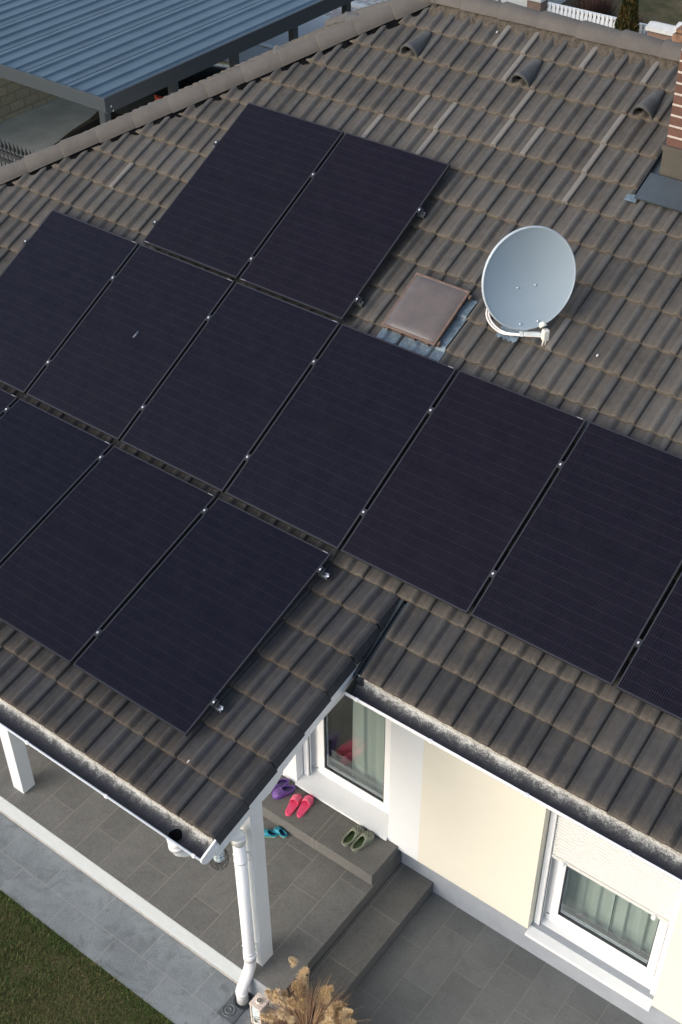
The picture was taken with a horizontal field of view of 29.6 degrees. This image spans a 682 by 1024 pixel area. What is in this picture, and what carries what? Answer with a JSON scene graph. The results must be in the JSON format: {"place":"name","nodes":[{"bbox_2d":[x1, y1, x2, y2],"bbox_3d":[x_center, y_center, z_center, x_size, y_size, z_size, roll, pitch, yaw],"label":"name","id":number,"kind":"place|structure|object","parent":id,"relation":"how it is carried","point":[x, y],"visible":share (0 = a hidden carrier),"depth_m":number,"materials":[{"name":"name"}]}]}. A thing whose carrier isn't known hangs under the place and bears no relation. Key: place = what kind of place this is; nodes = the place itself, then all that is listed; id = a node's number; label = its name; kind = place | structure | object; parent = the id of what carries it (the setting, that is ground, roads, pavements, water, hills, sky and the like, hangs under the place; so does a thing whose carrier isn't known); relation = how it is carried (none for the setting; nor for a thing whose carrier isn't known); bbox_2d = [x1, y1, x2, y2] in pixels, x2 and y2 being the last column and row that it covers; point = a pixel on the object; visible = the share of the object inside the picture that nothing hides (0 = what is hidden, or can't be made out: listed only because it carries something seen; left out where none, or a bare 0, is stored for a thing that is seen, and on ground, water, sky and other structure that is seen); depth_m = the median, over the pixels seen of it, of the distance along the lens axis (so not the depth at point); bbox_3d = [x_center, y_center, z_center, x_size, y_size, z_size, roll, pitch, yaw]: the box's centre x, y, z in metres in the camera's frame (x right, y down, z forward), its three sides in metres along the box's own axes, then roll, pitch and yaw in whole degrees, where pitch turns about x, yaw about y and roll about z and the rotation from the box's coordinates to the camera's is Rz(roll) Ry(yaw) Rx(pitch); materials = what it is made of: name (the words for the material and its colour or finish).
{"place":"outdoors","nodes":[
{"label":"outdoors","id":0,"kind":"place"},
{"bbox_2d":[0,99,97,166],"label":"carport yard","id":1,"kind":"structure","parent":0,"point":[46,127],"depth_m":24.24,"materials":[{"name":"concrete"}]},
{"bbox_2d":[0,138,33,166],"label":"iron fence","id":2,"kind":"object","parent":1,"relation":"on","point":[7,160],"visible":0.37,"depth_m":20.98,"materials":[{"name":"black metal"}]},
{"bbox_2d":[0,77,63,125],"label":"block wall","id":3,"kind":"structure","parent":1,"relation":"on","point":[17,100],"depth_m":24.48,"materials":[{"name":"concrete"}]},
{"bbox_2d":[0,0,353,124],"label":"carport","id":4,"kind":"object","parent":1,"relation":"on","point":[105,58],"visible":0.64,"depth_m":21.08,"materials":[{"name":"metal"}]},
{"bbox_2d":[0,888,174,1023],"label":"lawn","id":5,"kind":"structure","parent":0,"point":[17,971],"depth_m":10.77,"materials":[{"name":"green plant"}]},
{"bbox_2d":[0,812,276,1023],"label":"garden path","id":6,"kind":"structure","parent":0,"point":[154,965],"depth_m":11.11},
{"bbox_2d":[217,992,251,1023],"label":"drain cover","id":7,"kind":"object","parent":6,"relation":"on","point":[231,1010],"visible":0.84,"depth_m":10.56,"materials":[{"name":"metal"}]},
{"bbox_2d":[249,992,269,1023],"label":"lantern","id":8,"kind":"object","parent":6,"relation":"on","point":[258,1000],"visible":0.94,"depth_m":10.32,"materials":[{"name":"wood"}]},
{"bbox_2d":[54,61,228,144],"bbox_3d":[-3.012,-6.769,22.448,1.762,1.515,4.230,26,47,28],"label":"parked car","id":9,"kind":"object","parent":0,"point":[93,121],"visible":0.02,"depth_m":21.83,"materials":[{"name":"black paint"}]},
{"bbox_2d":[0,738,401,1009],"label":"terrace","id":10,"kind":"structure","parent":0,"point":[318,901],"depth_m":11.21,"materials":[{"name":"grey tile"}]},
{"bbox_2d":[0,796,280,1009],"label":"terrace edge","id":11,"kind":"object","parent":10,"relation":"attached to","point":[215,959],"visible":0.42,"depth_m":11.21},
{"bbox_2d":[264,829,277,837],"bbox_3d":[-0.643,2.869,11.520,0.165,0.052,0.070,8,41,9],"label":"teal clog","id":12,"kind":"object","parent":10,"relation":"on","point":[270,833],"visible":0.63,"depth_m":11.51,"materials":[{"name":"plastic"}]},
{"bbox_2d":[273,826,286,837],"bbox_3d":[-0.540,2.859,11.533,0.156,0.050,0.070,30,48,31],"label":"teal clog","id":13,"kind":"object","parent":10,"relation":"on","point":[279,830],"visible":1,"depth_m":11.53,"materials":[{"name":"plastic"}]},
{"bbox_2d":[262,775,400,885],"bbox_3d":[-0.267,2.681,11.666,1.778,0.142,0.587,26,47,28],"label":"step","id":14,"kind":"object","parent":10,"relation":"on","point":[370,863],"visible":0.33,"depth_m":11.38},
{"bbox_2d":[271,778,288,792],"bbox_3d":[-0.579,2.479,11.744,0.227,0.072,0.103,-15,42,-17],"label":"purple clog","id":15,"kind":"object","parent":14,"relation":"on","point":[283,782],"visible":0.42,"depth_m":11.77,"materials":[{"name":"plastic"}]},
{"bbox_2d":[272,785,294,799],"bbox_3d":[-0.519,2.526,11.687,0.227,0.072,0.103,-16,42,-18],"label":"purple clog","id":16,"kind":"object","parent":14,"relation":"on","point":[281,792],"visible":1,"depth_m":11.66,"materials":[{"name":"plastic"}]},
{"bbox_2d":[285,794,301,815],"bbox_3d":[-0.429,2.619,11.578,0.091,0.069,0.249,18,43,20],"label":"slide sandal","id":17,"kind":"object","parent":14,"relation":"on","point":[294,803],"visible":1,"depth_m":11.57,"materials":[{"name":"pink plastic"}]},
{"bbox_2d":[297,795,313,817],"bbox_3d":[-0.324,2.627,11.567,0.091,0.069,0.254,18,43,20],"label":"slide sandal","id":18,"kind":"object","parent":14,"relation":"on","point":[306,803],"visible":1,"depth_m":11.56,"materials":[{"name":"pink plastic"}]},
{"bbox_2d":[341,825,364,846],"bbox_3d":[0.102,2.833,11.306,0.107,0.083,0.264,32,50,32],"label":"green clog","id":19,"kind":"object","parent":14,"relation":"on","point":[353,833],"visible":1,"depth_m":11.30,"materials":[{"name":"plastic"}]},
{"bbox_2d":[351,831,374,851],"bbox_3d":[0.187,2.869,11.261,0.265,0.084,0.107,-33,50,-33],"label":"green clog","id":20,"kind":"object","parent":14,"relation":"on","point":[363,839],"visible":1,"depth_m":11.25,"materials":[{"name":"plastic"}]},
{"bbox_2d":[224,15,331,63],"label":"street","id":21,"kind":"structure","parent":0,"point":[303,30],"depth_m":27.59,"materials":[{"name":"grey asphalt"}]},
{"bbox_2d":[324,0,385,16],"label":"block pavement","id":22,"kind":"structure","parent":0,"point":[336,12],"depth_m":29.11,"materials":[{"name":"grey concrete"}]},
{"bbox_2d":[527,0,547,11],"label":"brown pillar","id":23,"kind":"structure","parent":22,"relation":"on","point":[540,5],"depth_m":26.53,"materials":[{"name":"brown brick"}]},
{"bbox_2d":[280,892,643,1023],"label":"yard slabs","id":24,"kind":"structure","parent":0,"point":[441,960],"depth_m":10.73,"materials":[{"name":"grey tile"}]},
{"bbox_2d":[241,956,371,1023],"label":"dry grass plant","id":25,"kind":"object","parent":24,"relation":"on","point":[292,1014],"visible":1,"depth_m":10.11,"materials":[{"name":"beige plant"}]},
{"bbox_2d":[285,863,432,1012],"bbox_3d":[0.171,3.756,10.998,0.342,0.355,1.687,26,47,28],"label":"step","id":26,"kind":"object","parent":24,"relation":"on","point":[355,952],"visible":0.72,"depth_m":10.94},
{"bbox_2d":[496,0,565,7],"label":"shed wall","id":27,"kind":"structure","parent":0,"point":[522,2],"depth_m":28.43,"materials":[{"name":"white paint"}]},
{"bbox_2d":[561,0,681,28],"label":"ground","id":28,"kind":"structure","parent":0,"point":[667,11],"depth_m":28.90,"materials":[{"name":"green plant"}]},
{"bbox_2d":[259,2,367,48],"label":"street kerb","id":29,"kind":"structure","parent":28,"relation":"on","point":[356,5],"depth_m":28.97,"materials":[{"name":"grey concrete"}]},
{"bbox_2d":[0,0,681,1023],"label":"house","id":30,"kind":"structure","parent":28,"relation":"on","point":[522,794],"depth_m":10.39,"materials":[{"name":"tile"}]},
{"bbox_2d":[211,704,224,712],"bbox_3d":[-2.736,0.510,10.309,4.733,0.043,0.046,26,47,28],"label":"mounting rail","id":31,"kind":"object","parent":30,"relation":"attached to","point":[219,708],"visible":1,"depth_m":9.21,"materials":[{"name":"metal"}]},
{"bbox_2d":[0,388,18,417],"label":"solar panel","id":32,"kind":"object","parent":31,"relation":"on","point":[8,400],"visible":1,"depth_m":11.42,"materials":[{"name":"glass"}]},
{"bbox_2d":[0,398,112,565],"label":"solar panel","id":33,"kind":"object","parent":31,"relation":"on","point":[48,462],"visible":1,"depth_m":10.87,"materials":[{"name":"glass"}]},
{"bbox_2d":[0,446,215,664],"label":"solar panel","id":34,"kind":"object","parent":31,"relation":"on","point":[82,562],"visible":1,"depth_m":10.23,"materials":[{"name":"glass"}]},
{"bbox_2d":[73,498,330,736],"bbox_3d":[-1.020,0.742,9.702,1.176,0.048,1.766,26,63,28],"label":"solar panel","id":35,"kind":"object","parent":31,"relation":"on","point":[176,643],"visible":1,"depth_m":9.68,"materials":[{"name":"glass"}]},
{"bbox_2d":[210,848,228,869],"bbox_3d":[-0.854,2.358,8.967,0.135,0.284,0.135,26,47,28],"label":"hanging lamp","id":36,"kind":"object","parent":30,"relation":"hanging from","point":[220,859],"visible":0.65,"depth_m":8.99,"materials":[{"name":"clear glass"}]},
{"bbox_2d":[152,225,363,306],"bbox_3d":[-0.780,-2.214,11.446,2.413,0.047,0.049,26,47,28],"label":"mounting rail","id":37,"kind":"object","parent":30,"relation":"attached to","point":[361,304],"visible":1,"depth_m":10.89,"materials":[{"name":"metal"}]},
{"bbox_2d":[202,515,329,579],"bbox_3d":[-1.985,-0.413,10.838,4.733,0.043,0.046,26,47,28],"label":"mounting rail","id":38,"kind":"object","parent":30,"relation":"attached to","point":[325,575],"visible":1,"depth_m":9.74,"materials":[{"name":"metal"}]},
{"bbox_2d":[213,146,425,217],"bbox_3d":[-0.239,-3.026,11.705,2.413,0.047,0.049,26,47,28],"label":"mounting rail","id":39,"kind":"object","parent":30,"relation":"attached to","point":[423,215],"visible":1,"depth_m":11.15,"materials":[{"name":"metal"}]},
{"bbox_2d":[143,103,343,279],"bbox_3d":[-0.902,-2.989,11.850,1.213,0.048,1.766,26,73,28],"label":"solar panel","id":40,"kind":"object","parent":39,"relation":"on","point":[231,204],"visible":1,"depth_m":11.82,"materials":[{"name":"glass"}]},
{"bbox_2d":[239,132,450,320],"bbox_3d":[0.046,-2.534,11.299,1.176,0.048,1.766,26,73,28],"label":"solar panel","id":41,"kind":"object","parent":39,"relation":"on","point":[336,235],"visible":1,"depth_m":11.28,"materials":[{"name":"glass"}]},
{"bbox_2d":[310,714,390,813],"bbox_3d":[0.128,1.750,10.995,1.020,2.088,0.088,26,47,28],"label":"terrace door","id":42,"kind":"structure","parent":30,"relation":"in","point":[319,737],"depth_m":11.50,"materials":[{"name":"white plastic"}]},
{"bbox_2d":[481,226,575,345],"bbox_3d":[1.436,-1.738,10.018,0.633,0.989,0.571,18,43,21],"label":"satellite dish","id":43,"kind":"object","parent":30,"relation":"on","point":[528,278],"visible":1,"depth_m":9.99,"materials":[{"name":"grey metal"}]},
{"bbox_2d":[543,857,668,981],"bbox_3d":[2.116,2.899,9.988,1.130,1.740,0.088,26,47,28],"label":"window","id":44,"kind":"structure","parent":30,"relation":"in","point":[558,876],"depth_m":10.39,"materials":[{"name":"white plastic"}]},
{"bbox_2d":[562,0,621,25],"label":"dry shrub","id":45,"kind":"object","parent":28,"relation":"on","point":[600,6],"visible":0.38,"depth_m":27.77,"materials":[{"name":"brown plant"}]},
{"bbox_2d":[547,2,647,34],"bbox_3d":[5.301,-9.661,26.170,2.620,0.850,0.060,26,47,28],"label":"picket fence","id":46,"kind":"object","parent":28,"relation":"on","point":[560,9],"visible":0.26,"depth_m":26.14,"materials":[{"name":"white paint"}]},
{"bbox_2d":[614,0,639,32],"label":"conifer","id":47,"kind":"object","parent":28,"relation":"on","point":[629,9],"visible":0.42,"depth_m":24.94,"materials":[{"name":"green plant"}]},
{"bbox_2d":[612,9,652,27],"bbox_3d":[6.177,-10.404,27.411,1.165,0.602,1.159,-8,41,-9],"label":"dry shrub","id":48,"kind":"object","parent":28,"relation":"on","point":[641,18],"visible":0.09,"depth_m":27.55,"materials":[{"name":"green plant"}]},
{"bbox_2d":[645,21,681,39],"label":"garden wall","id":49,"kind":"structure","parent":0,"point":[660,30],"depth_m":24.45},
{"bbox_3d":[-0.215,-0.167,10.168,8.331,0.047,0.049,26,47,28],"label":"mounting rail","id":50,"kind":"object","parent":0,"visible":0},
{"bbox_2d":[0,210,139,393],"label":"solar panel","id":51,"kind":"object","parent":50,"relation":"on","point":[61,271],"visible":1,"depth_m":11.90,"materials":[{"name":"glass"}]},
{"bbox_2d":[26,244,234,440],"bbox_3d":[-1.848,-1.529,11.375,1.171,0.046,1.766,26,73,28],"label":"solar panel","id":52,"kind":"object","parent":50,"relation":"on","point":[123,349],"visible":1,"depth_m":11.36,"materials":[{"name":"glass"}]},
{"bbox_2d":[121,282,340,492],"bbox_3d":[-0.918,-1.083,10.835,1.171,0.046,1.766,26,73,28],"label":"solar panel","id":53,"kind":"object","parent":50,"relation":"on","point":[210,412],"visible":1,"depth_m":10.82,"materials":[{"name":"glass"}]},
{"bbox_2d":[225,324,456,549],"bbox_3d":[0.011,-0.637,10.294,1.171,0.046,1.766,26,73,28],"label":"solar panel","id":54,"kind":"object","parent":50,"relation":"on","point":[333,444],"visible":1,"depth_m":10.28,"materials":[{"name":"glass"}]},
{"bbox_2d":[341,370,586,614],"bbox_3d":[0.941,-0.191,9.753,1.171,0.046,1.766,26,73,28],"label":"solar panel","id":55,"kind":"object","parent":50,"relation":"on","point":[456,499],"visible":1,"depth_m":9.74,"materials":[{"name":"glass"}]},
{"bbox_2d":[470,421,681,685],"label":"solar panel","id":56,"kind":"object","parent":50,"relation":"on","point":[586,574],"visible":1,"depth_m":9.21,"materials":[{"name":"glass"}]},
{"bbox_2d":[616,572,681,720],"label":"solar panel","id":57,"kind":"object","parent":50,"relation":"on","point":[652,675],"visible":1,"depth_m":8.71,"materials":[{"name":"glass"}]}
]}

